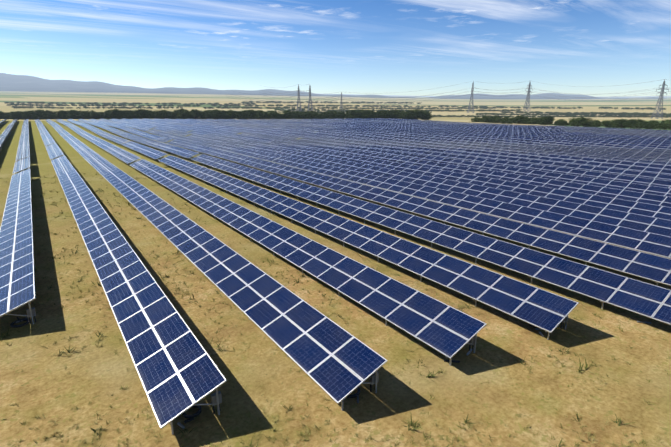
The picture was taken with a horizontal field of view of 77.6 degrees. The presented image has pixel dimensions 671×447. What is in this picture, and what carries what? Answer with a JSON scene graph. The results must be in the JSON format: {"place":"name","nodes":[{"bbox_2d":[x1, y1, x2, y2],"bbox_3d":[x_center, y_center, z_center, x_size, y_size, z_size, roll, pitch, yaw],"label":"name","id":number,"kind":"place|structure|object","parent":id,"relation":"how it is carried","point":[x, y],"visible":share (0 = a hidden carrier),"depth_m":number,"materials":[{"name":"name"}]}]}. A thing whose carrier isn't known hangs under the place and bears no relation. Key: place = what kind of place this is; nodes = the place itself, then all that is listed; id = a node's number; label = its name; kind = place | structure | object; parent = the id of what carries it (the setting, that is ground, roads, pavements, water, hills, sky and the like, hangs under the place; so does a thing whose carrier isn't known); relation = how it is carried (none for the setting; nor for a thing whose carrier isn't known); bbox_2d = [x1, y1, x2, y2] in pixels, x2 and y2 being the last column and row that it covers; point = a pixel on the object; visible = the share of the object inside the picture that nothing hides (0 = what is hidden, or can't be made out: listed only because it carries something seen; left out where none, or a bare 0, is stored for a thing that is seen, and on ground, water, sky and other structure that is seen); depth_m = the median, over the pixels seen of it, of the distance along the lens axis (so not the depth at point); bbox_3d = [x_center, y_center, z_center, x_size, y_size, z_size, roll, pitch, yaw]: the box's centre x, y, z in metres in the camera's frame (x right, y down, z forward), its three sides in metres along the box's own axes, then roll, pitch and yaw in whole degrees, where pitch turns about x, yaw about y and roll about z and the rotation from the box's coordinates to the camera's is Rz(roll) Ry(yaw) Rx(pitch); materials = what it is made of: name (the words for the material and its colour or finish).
{"place":"outdoors","nodes":[
{"label":"outdoors","id":0,"kind":"place"},
{"bbox_2d":[0,73,665,98],"bbox_3d":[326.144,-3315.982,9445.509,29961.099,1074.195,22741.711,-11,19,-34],"label":"distant hills","id":1,"kind":"structure","parent":0,"point":[20,83],"depth_m":5792.38,"materials":[{"name":"stone"}]},
{"bbox_2d":[0,91,670,446],"bbox_3d":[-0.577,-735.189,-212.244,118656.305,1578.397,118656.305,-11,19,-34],"label":"ground","id":2,"kind":"structure","parent":0,"point":[544,401],"depth_m":15.38,"materials":[{"name":"beige soil"}]},
{"bbox_2d":[0,119,16,149],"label":"solar row","id":3,"kind":"object","parent":2,"relation":"on","point":[3,135],"visible":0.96,"depth_m":117.63,"materials":[{"name":"blue glass"}]},
{"bbox_2d":[9,112,21,118],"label":"tree","id":4,"kind":"object","parent":2,"relation":"on","point":[13,114],"visible":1,"depth_m":251.89,"materials":[{"name":"green plant"}]},
{"bbox_2d":[0,119,35,327],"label":"solar row","id":5,"kind":"object","parent":2,"relation":"on","point":[17,283],"visible":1,"depth_m":24.44,"materials":[{"name":"blue glass"}]},
{"bbox_2d":[22,111,34,118],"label":"tree","id":6,"kind":"object","parent":2,"relation":"on","point":[29,115],"visible":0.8,"depth_m":251.90,"materials":[{"name":"green plant"}]},
{"bbox_2d":[31,109,49,119],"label":"tree","id":7,"kind":"object","parent":2,"relation":"on","point":[38,112],"visible":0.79,"depth_m":251.95,"materials":[{"name":"green plant"}]},
{"bbox_2d":[39,110,55,119],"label":"tree","id":8,"kind":"object","parent":2,"relation":"on","point":[51,112],"visible":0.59,"depth_m":255.72,"materials":[{"name":"green plant"}]},
{"bbox_2d":[44,113,52,118],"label":"tree","id":9,"kind":"object","parent":2,"relation":"on","point":[49,115],"visible":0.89,"depth_m":251.51,"materials":[{"name":"green plant"}]},
{"bbox_2d":[53,110,66,118],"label":"tree","id":10,"kind":"object","parent":2,"relation":"on","point":[61,114],"visible":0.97,"depth_m":250.24,"materials":[{"name":"green plant"}]},
{"bbox_2d":[66,110,78,118],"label":"tree","id":11,"kind":"object","parent":2,"relation":"on","point":[73,112],"visible":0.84,"depth_m":249.81,"materials":[{"name":"green plant"}]},
{"bbox_2d":[72,110,87,118],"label":"tree","id":12,"kind":"object","parent":2,"relation":"on","point":[81,114],"visible":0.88,"depth_m":249.84,"materials":[{"name":"green plant"}]},
{"bbox_2d":[87,111,97,118],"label":"tree","id":13,"kind":"object","parent":2,"relation":"on","point":[92,113],"visible":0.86,"depth_m":250.48,"materials":[{"name":"green plant"}]},
{"bbox_2d":[94,113,106,118],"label":"tree","id":14,"kind":"object","parent":2,"relation":"on","point":[98,115],"visible":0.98,"depth_m":250.86,"materials":[{"name":"green plant"}]},
{"bbox_2d":[103,110,117,118],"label":"tree","id":15,"kind":"object","parent":2,"relation":"on","point":[110,114],"visible":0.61,"depth_m":247.78,"materials":[{"name":"green plant"}]},
{"bbox_2d":[107,109,124,118],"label":"tree","id":16,"kind":"object","parent":2,"relation":"on","point":[117,112],"visible":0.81,"depth_m":248.74,"materials":[{"name":"green plant"}]},
{"bbox_2d":[118,110,131,118],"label":"tree","id":17,"kind":"object","parent":2,"relation":"on","point":[124,115],"visible":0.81,"depth_m":248.93,"materials":[{"name":"green plant"}]},
{"bbox_2d":[35,119,226,434],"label":"solar row","id":18,"kind":"object","parent":2,"relation":"on","point":[169,396],"visible":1,"depth_m":15.98,"materials":[{"name":"blue glass"}]},
{"bbox_2d":[128,111,136,118],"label":"tree","id":19,"kind":"object","parent":2,"relation":"on","point":[132,115],"visible":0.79,"depth_m":248.59,"materials":[{"name":"green plant"}]},
{"bbox_2d":[133,109,146,118],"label":"tree","id":20,"kind":"object","parent":2,"relation":"on","point":[137,113],"visible":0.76,"depth_m":248.44,"materials":[{"name":"green plant"}]},
{"bbox_2d":[140,110,154,118],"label":"tree","id":21,"kind":"object","parent":2,"relation":"on","point":[148,113],"visible":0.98,"depth_m":249.79,"materials":[{"name":"green plant"}]},
{"bbox_2d":[151,110,159,118],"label":"tree","id":22,"kind":"object","parent":2,"relation":"on","point":[155,114],"visible":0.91,"depth_m":250.17,"materials":[{"name":"green plant"}]},
{"bbox_2d":[158,110,170,118],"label":"tree","id":23,"kind":"object","parent":2,"relation":"on","point":[164,113],"visible":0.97,"depth_m":249.06,"materials":[{"name":"green plant"}]},
{"bbox_2d":[169,111,178,118],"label":"tree","id":24,"kind":"object","parent":2,"relation":"on","point":[173,114],"visible":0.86,"depth_m":250.10,"materials":[{"name":"green plant"}]},
{"bbox_2d":[176,109,190,118],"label":"tree","id":25,"kind":"object","parent":2,"relation":"on","point":[182,111],"visible":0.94,"depth_m":248.93,"materials":[{"name":"green plant"}]},
{"bbox_2d":[189,109,202,118],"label":"tree","id":26,"kind":"object","parent":2,"relation":"on","point":[195,113],"visible":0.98,"depth_m":249.82,"materials":[{"name":"green plant"}]},
{"bbox_2d":[203,113,211,118],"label":"tree","id":27,"kind":"object","parent":2,"relation":"on","point":[206,116],"visible":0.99,"depth_m":249.66,"materials":[{"name":"green plant"}]},
{"bbox_2d":[211,110,219,119],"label":"tree","id":28,"kind":"object","parent":2,"relation":"on","point":[214,112],"visible":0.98,"depth_m":248.56,"materials":[{"name":"green plant"}]},
{"bbox_2d":[45,119,387,409],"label":"solar row","id":29,"kind":"object","parent":2,"relation":"on","point":[333,378],"visible":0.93,"depth_m":17.37,"materials":[{"name":"blue glass"}]},
{"bbox_2d":[217,113,230,119],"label":"tree","id":30,"kind":"object","parent":2,"relation":"on","point":[224,115],"visible":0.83,"depth_m":251.21,"materials":[{"name":"green plant"}]},
{"bbox_2d":[225,109,237,118],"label":"tree","id":31,"kind":"object","parent":2,"relation":"on","point":[230,113],"visible":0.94,"depth_m":250.65,"materials":[{"name":"green plant"}]},
{"bbox_2d":[234,111,250,118],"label":"tree","id":32,"kind":"object","parent":2,"relation":"on","point":[240,114],"visible":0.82,"depth_m":250.85,"materials":[{"name":"green plant"}]},
{"bbox_2d":[242,110,257,118],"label":"tree","id":33,"kind":"object","parent":2,"relation":"on","point":[249,112],"visible":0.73,"depth_m":250.54,"materials":[{"name":"green plant"}]},
{"bbox_2d":[253,111,268,118],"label":"tree","id":34,"kind":"object","parent":2,"relation":"on","point":[263,113],"visible":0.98,"depth_m":249.52,"materials":[{"name":"green plant"}]},
{"bbox_2d":[56,119,486,365],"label":"solar row","id":35,"kind":"object","parent":2,"relation":"on","point":[448,331],"visible":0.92,"depth_m":20.38,"materials":[{"name":"blue glass"}]},
{"bbox_2d":[268,111,280,118],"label":"tree","id":36,"kind":"object","parent":2,"relation":"on","point":[272,114],"visible":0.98,"depth_m":251.29,"materials":[{"name":"green plant"}]},
{"bbox_2d":[275,114,286,118],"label":"tree","id":37,"kind":"object","parent":2,"relation":"on","point":[281,116],"visible":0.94,"depth_m":252.56,"materials":[{"name":"green plant"}]},
{"bbox_2d":[284,110,294,117],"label":"tree","id":38,"kind":"object","parent":2,"relation":"on","point":[286,112],"visible":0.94,"depth_m":251.88,"materials":[{"name":"green plant"}]},
{"bbox_2d":[296,84,301,110],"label":"pylon","id":39,"kind":"object","parent":2,"relation":"on","point":[297,109],"visible":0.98,"depth_m":767.44,"materials":[{"name":"silver metal"}]},
{"bbox_2d":[300,111,311,118],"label":"tree","id":40,"kind":"object","parent":2,"relation":"on","point":[307,115],"visible":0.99,"depth_m":249.59,"materials":[{"name":"green plant"}]},
{"bbox_2d":[308,85,312,110],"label":"pylon","id":41,"kind":"object","parent":2,"relation":"on","point":[311,107],"visible":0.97,"depth_m":737.42,"materials":[{"name":"silver metal"}]},
{"bbox_2d":[67,119,577,339],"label":"solar row","id":42,"kind":"object","parent":2,"relation":"on","point":[536,308],"visible":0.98,"depth_m":22.64,"materials":[{"name":"blue glass"}]},
{"bbox_2d":[0,163,670,446],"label":"grass tufts","id":43,"kind":"object","parent":2,"relation":"on","point":[411,424],"visible":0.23,"depth_m":15.79,"materials":[{"name":"green plant"}]},
{"bbox_2d":[344,110,358,118],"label":"tree","id":44,"kind":"object","parent":2,"relation":"on","point":[347,113],"visible":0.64,"depth_m":249.95,"materials":[{"name":"green plant"}]},
{"bbox_2d":[346,110,361,118],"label":"tree","id":45,"kind":"object","parent":2,"relation":"on","point":[353,116],"visible":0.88,"depth_m":249.05,"materials":[{"name":"green plant"}]},
{"bbox_2d":[360,109,374,117],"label":"tree","id":46,"kind":"object","parent":2,"relation":"on","point":[368,113],"visible":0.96,"depth_m":248.71,"materials":[{"name":"green plant"}]},
{"bbox_2d":[366,111,377,117],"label":"tree","id":47,"kind":"object","parent":2,"relation":"on","point":[375,115],"visible":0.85,"depth_m":248.79,"materials":[{"name":"green plant"}]},
{"bbox_2d":[78,119,670,324],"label":"solar row","id":48,"kind":"object","parent":2,"relation":"on","point":[637,296],"visible":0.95,"depth_m":23.90,"materials":[{"name":"blue glass"}]},
{"bbox_2d":[88,119,670,285],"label":"solar row","id":49,"kind":"object","parent":2,"relation":"on","point":[657,269],"visible":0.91,"depth_m":28.82,"materials":[{"name":"blue glass"}]},
{"bbox_2d":[376,110,388,117],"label":"tree","id":50,"kind":"object","parent":2,"relation":"on","point":[382,114],"visible":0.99,"depth_m":248.51,"materials":[{"name":"green plant"}]},
{"bbox_2d":[99,119,670,257],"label":"solar row","id":51,"kind":"object","parent":2,"relation":"on","point":[649,242],"visible":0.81,"depth_m":33.67,"materials":[{"name":"blue glass"}]},
{"bbox_2d":[110,119,670,236],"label":"solar row","id":52,"kind":"object","parent":2,"relation":"on","point":[659,226],"visible":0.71,"depth_m":38.56,"materials":[{"name":"blue glass"}]},
{"bbox_2d":[120,118,670,219],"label":"solar row","id":53,"kind":"object","parent":2,"relation":"on","point":[651,210],"visible":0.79,"depth_m":43.42,"materials":[{"name":"blue glass"}]},
{"bbox_2d":[131,119,670,206],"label":"solar row","id":54,"kind":"object","parent":2,"relation":"on","point":[654,199],"visible":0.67,"depth_m":48.20,"materials":[{"name":"blue glass"}]},
{"bbox_2d":[397,111,407,118],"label":"tree","id":55,"kind":"object","parent":2,"relation":"on","point":[403,115],"visible":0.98,"depth_m":248.29,"materials":[{"name":"green plant"}]},
{"bbox_2d":[143,118,670,196],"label":"solar row","id":56,"kind":"object","parent":2,"relation":"on","point":[655,190],"visible":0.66,"depth_m":52.83,"materials":[{"name":"blue glass"}]},
{"bbox_2d":[154,119,670,187],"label":"solar row","id":57,"kind":"object","parent":2,"relation":"on","point":[630,179],"visible":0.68,"depth_m":57.27,"materials":[{"name":"blue glass"}]},
{"bbox_2d":[406,110,418,118],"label":"tree","id":58,"kind":"object","parent":2,"relation":"on","point":[410,116],"visible":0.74,"depth_m":249.07,"materials":[{"name":"green plant"}]},
{"bbox_2d":[407,109,423,119],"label":"bush","id":59,"kind":"object","parent":2,"relation":"on","point":[418,113],"visible":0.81,"depth_m":248.93,"materials":[{"name":"green plant"}]},
{"bbox_2d":[165,119,670,180],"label":"solar row","id":60,"kind":"object","parent":2,"relation":"on","point":[604,170],"visible":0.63,"depth_m":62.41,"materials":[{"name":"blue glass"}]},
{"bbox_2d":[174,119,670,174],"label":"solar row","id":61,"kind":"object","parent":2,"relation":"on","point":[631,168],"visible":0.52,"depth_m":67.78,"materials":[{"name":"blue glass"}]},
{"bbox_2d":[419,112,429,119],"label":"tree","id":62,"kind":"object","parent":2,"relation":"on","point":[426,115],"visible":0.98,"depth_m":249.50,"materials":[{"name":"green plant"}]},
{"bbox_2d":[187,119,670,169],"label":"solar row","id":63,"kind":"object","parent":2,"relation":"on","point":[657,166],"visible":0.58,"depth_m":73.66,"materials":[{"name":"blue glass"}]},
{"bbox_2d":[197,119,670,165],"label":"solar row","id":64,"kind":"object","parent":2,"relation":"on","point":[533,151],"visible":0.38,"depth_m":79.64,"materials":[{"name":"blue glass"}]},
{"bbox_2d":[206,119,670,161],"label":"solar row","id":65,"kind":"object","parent":2,"relation":"on","point":[540,149],"visible":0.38,"depth_m":82.93,"materials":[{"name":"blue glass"}]},
{"bbox_2d":[218,119,670,158],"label":"solar row","id":66,"kind":"object","parent":2,"relation":"on","point":[561,148],"visible":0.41,"depth_m":86.68,"materials":[{"name":"blue glass"}]},
{"bbox_2d":[228,119,670,155],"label":"solar row","id":67,"kind":"object","parent":2,"relation":"on","point":[565,146],"visible":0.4,"depth_m":89.78,"materials":[{"name":"blue glass"}]},
{"bbox_2d":[239,119,670,153],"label":"solar row","id":68,"kind":"object","parent":2,"relation":"on","point":[570,144],"visible":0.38,"depth_m":93.05,"materials":[{"name":"blue glass"}]},
{"bbox_2d":[251,119,670,151],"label":"solar row","id":69,"kind":"object","parent":2,"relation":"on","point":[587,143],"visible":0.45,"depth_m":94.87,"materials":[{"name":"blue glass"}]},
{"bbox_2d":[260,119,670,148],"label":"solar row","id":70,"kind":"object","parent":2,"relation":"on","point":[613,143],"visible":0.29,"depth_m":98.54,"materials":[{"name":"blue glass"}]},
{"bbox_2d":[270,118,670,146],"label":"solar row","id":71,"kind":"object","parent":2,"relation":"on","point":[652,144],"visible":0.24,"depth_m":102.56,"materials":[{"name":"blue glass"}]},
{"bbox_2d":[467,82,473,112],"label":"pylon","id":72,"kind":"object","parent":2,"relation":"on","point":[472,106],"visible":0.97,"depth_m":803.07,"materials":[{"name":"silver metal"}]},
{"bbox_2d":[227,79,668,102],"bbox_3d":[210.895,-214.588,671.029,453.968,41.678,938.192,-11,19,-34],"label":"power lines","id":73,"kind":"object","parent":72,"relation":"attached to","point":[458,93],"visible":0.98,"depth_m":794.43,"materials":[{"name":"silver metal"}]},
{"bbox_2d":[281,119,670,144],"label":"solar row","id":74,"kind":"object","parent":2,"relation":"on","point":[515,133],"visible":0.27,"depth_m":107.29,"materials":[{"name":"blue glass"}]},
{"bbox_2d":[471,117,480,121],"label":"tree","id":75,"kind":"object","parent":2,"relation":"on","point":[475,119],"visible":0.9,"depth_m":222.85,"materials":[{"name":"green plant"}]},
{"bbox_2d":[291,119,670,142],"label":"solar row","id":76,"kind":"object","parent":2,"relation":"on","point":[504,131],"visible":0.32,"depth_m":115.33,"materials":[{"name":"blue glass"}]},
{"bbox_2d":[302,119,670,140],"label":"solar row","id":77,"kind":"object","parent":2,"relation":"on","point":[436,126],"visible":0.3,"depth_m":118.89,"materials":[{"name":"blue glass"}]},
{"bbox_2d":[315,119,670,138],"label":"solar row","id":78,"kind":"object","parent":2,"relation":"on","point":[513,129],"visible":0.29,"depth_m":123.51,"materials":[{"name":"blue glass"}]},
{"bbox_2d":[328,119,670,137],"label":"solar row","id":79,"kind":"object","parent":2,"relation":"on","point":[517,129],"visible":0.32,"depth_m":126.60,"materials":[{"name":"blue glass"}]},
{"bbox_2d":[334,118,670,136],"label":"solar row","id":80,"kind":"object","parent":2,"relation":"on","point":[643,135],"visible":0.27,"depth_m":126.95,"materials":[{"name":"blue glass"}]},
{"bbox_2d":[346,118,670,135],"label":"solar row","id":81,"kind":"object","parent":2,"relation":"on","point":[535,128],"visible":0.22,"depth_m":128.03,"materials":[{"name":"blue glass"}]},
{"bbox_2d":[504,117,513,123],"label":"tree","id":82,"kind":"object","parent":2,"relation":"on","point":[508,121],"visible":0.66,"depth_m":204.21,"materials":[{"name":"green plant"}]},
{"bbox_2d":[355,118,670,134],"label":"solar row","id":83,"kind":"object","parent":2,"relation":"on","point":[536,127],"visible":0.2,"depth_m":131.65,"materials":[{"name":"blue glass"}]},
{"bbox_2d":[509,115,523,123],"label":"tree","id":84,"kind":"object","parent":2,"relation":"on","point":[518,119],"visible":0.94,"depth_m":198.86,"materials":[{"name":"green plant"}]},
{"bbox_2d":[367,118,670,133],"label":"solar row","id":85,"kind":"object","parent":2,"relation":"on","point":[534,126],"visible":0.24,"depth_m":136.70,"materials":[{"name":"blue glass"}]},
{"bbox_2d":[376,118,670,131],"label":"solar row","id":86,"kind":"object","parent":2,"relation":"on","point":[539,126],"visible":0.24,"depth_m":141.51,"materials":[{"name":"blue glass"}]},
{"bbox_2d":[523,82,532,111],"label":"pylon","id":87,"kind":"object","parent":2,"relation":"on","point":[527,98],"visible":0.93,"depth_m":808.69,"materials":[{"name":"silver metal"}]},
{"bbox_2d":[388,118,670,130],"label":"solar row","id":88,"kind":"object","parent":2,"relation":"on","point":[541,125],"visible":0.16,"depth_m":142.71,"materials":[{"name":"blue glass"}]},
{"bbox_2d":[525,116,537,124],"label":"tree","id":89,"kind":"object","parent":2,"relation":"on","point":[533,119],"visible":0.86,"depth_m":194.02,"materials":[{"name":"green plant"}]},
{"bbox_2d":[535,117,551,124],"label":"tree","id":90,"kind":"object","parent":2,"relation":"on","point":[539,119],"visible":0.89,"depth_m":190.04,"materials":[{"name":"green plant"}]},
{"bbox_2d":[540,116,554,124],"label":"tree","id":91,"kind":"object","parent":2,"relation":"on","point":[549,120],"visible":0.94,"depth_m":187.73,"materials":[{"name":"green plant"}]},
{"bbox_2d":[556,120,564,125],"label":"bush","id":92,"kind":"object","parent":2,"relation":"on","point":[562,122],"visible":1,"depth_m":183.36,"materials":[{"name":"green plant"}]},
{"bbox_2d":[568,118,585,125],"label":"tree","id":93,"kind":"object","parent":2,"relation":"on","point":[576,122],"visible":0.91,"depth_m":176.96,"materials":[{"name":"green plant"}]},
{"bbox_2d":[566,117,591,126],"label":"tree","id":94,"kind":"object","parent":2,"relation":"on","point":[588,118],"visible":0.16,"depth_m":180.17,"materials":[{"name":"green plant"}]},
{"bbox_2d":[579,119,591,126],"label":"tree","id":95,"kind":"object","parent":2,"relation":"on","point":[584,121],"visible":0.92,"depth_m":175.64,"materials":[{"name":"green plant"}]},
{"bbox_2d":[588,119,600,126],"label":"tree","id":96,"kind":"object","parent":2,"relation":"on","point":[596,123],"visible":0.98,"depth_m":172.70,"materials":[{"name":"green plant"}]},
{"bbox_2d":[600,120,611,127],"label":"tree","id":97,"kind":"object","parent":2,"relation":"on","point":[606,123],"visible":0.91,"depth_m":168.12,"materials":[{"name":"green plant"}]},
{"bbox_2d":[610,119,623,127],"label":"tree","id":98,"kind":"object","parent":2,"relation":"on","point":[614,124],"visible":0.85,"depth_m":164.80,"materials":[{"name":"green plant"}]},
{"bbox_2d":[615,119,627,127],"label":"tree","id":99,"kind":"object","parent":2,"relation":"on","point":[622,121],"visible":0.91,"depth_m":163.22,"materials":[{"name":"green plant"}]},
{"bbox_2d":[622,119,637,128],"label":"bush","id":100,"kind":"object","parent":2,"relation":"on","point":[629,124],"visible":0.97,"depth_m":160.78,"materials":[{"name":"green plant"}]},
{"bbox_2d":[624,118,647,128],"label":"bush","id":101,"kind":"object","parent":2,"relation":"on","point":[640,122],"visible":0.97,"depth_m":158.74,"materials":[{"name":"green plant"}]},
{"bbox_2d":[639,120,658,128],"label":"bush","id":102,"kind":"object","parent":2,"relation":"on","point":[651,121],"visible":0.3,"depth_m":159.27,"materials":[{"name":"green plant"}]},
{"bbox_2d":[645,122,660,128],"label":"bush","id":103,"kind":"object","parent":2,"relation":"on","point":[651,125],"visible":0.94,"depth_m":155.37,"materials":[{"name":"green plant"}]},
{"bbox_2d":[650,79,668,118],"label":"pylon","id":104,"kind":"object","parent":2,"relation":"on","point":[661,95],"visible":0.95,"depth_m":575.13,"materials":[{"name":"silver metal"}]},
{"bbox_2d":[654,122,670,129],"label":"bush","id":105,"kind":"object","parent":2,"relation":"on","point":[662,125],"visible":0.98,"depth_m":151.72,"materials":[{"name":"green plant"}]},
{"bbox_2d":[0,0,670,96],"label":"sky","id":106,"kind":"structure","parent":0,"point":[357,47],"materials":[{"name":"blue"}]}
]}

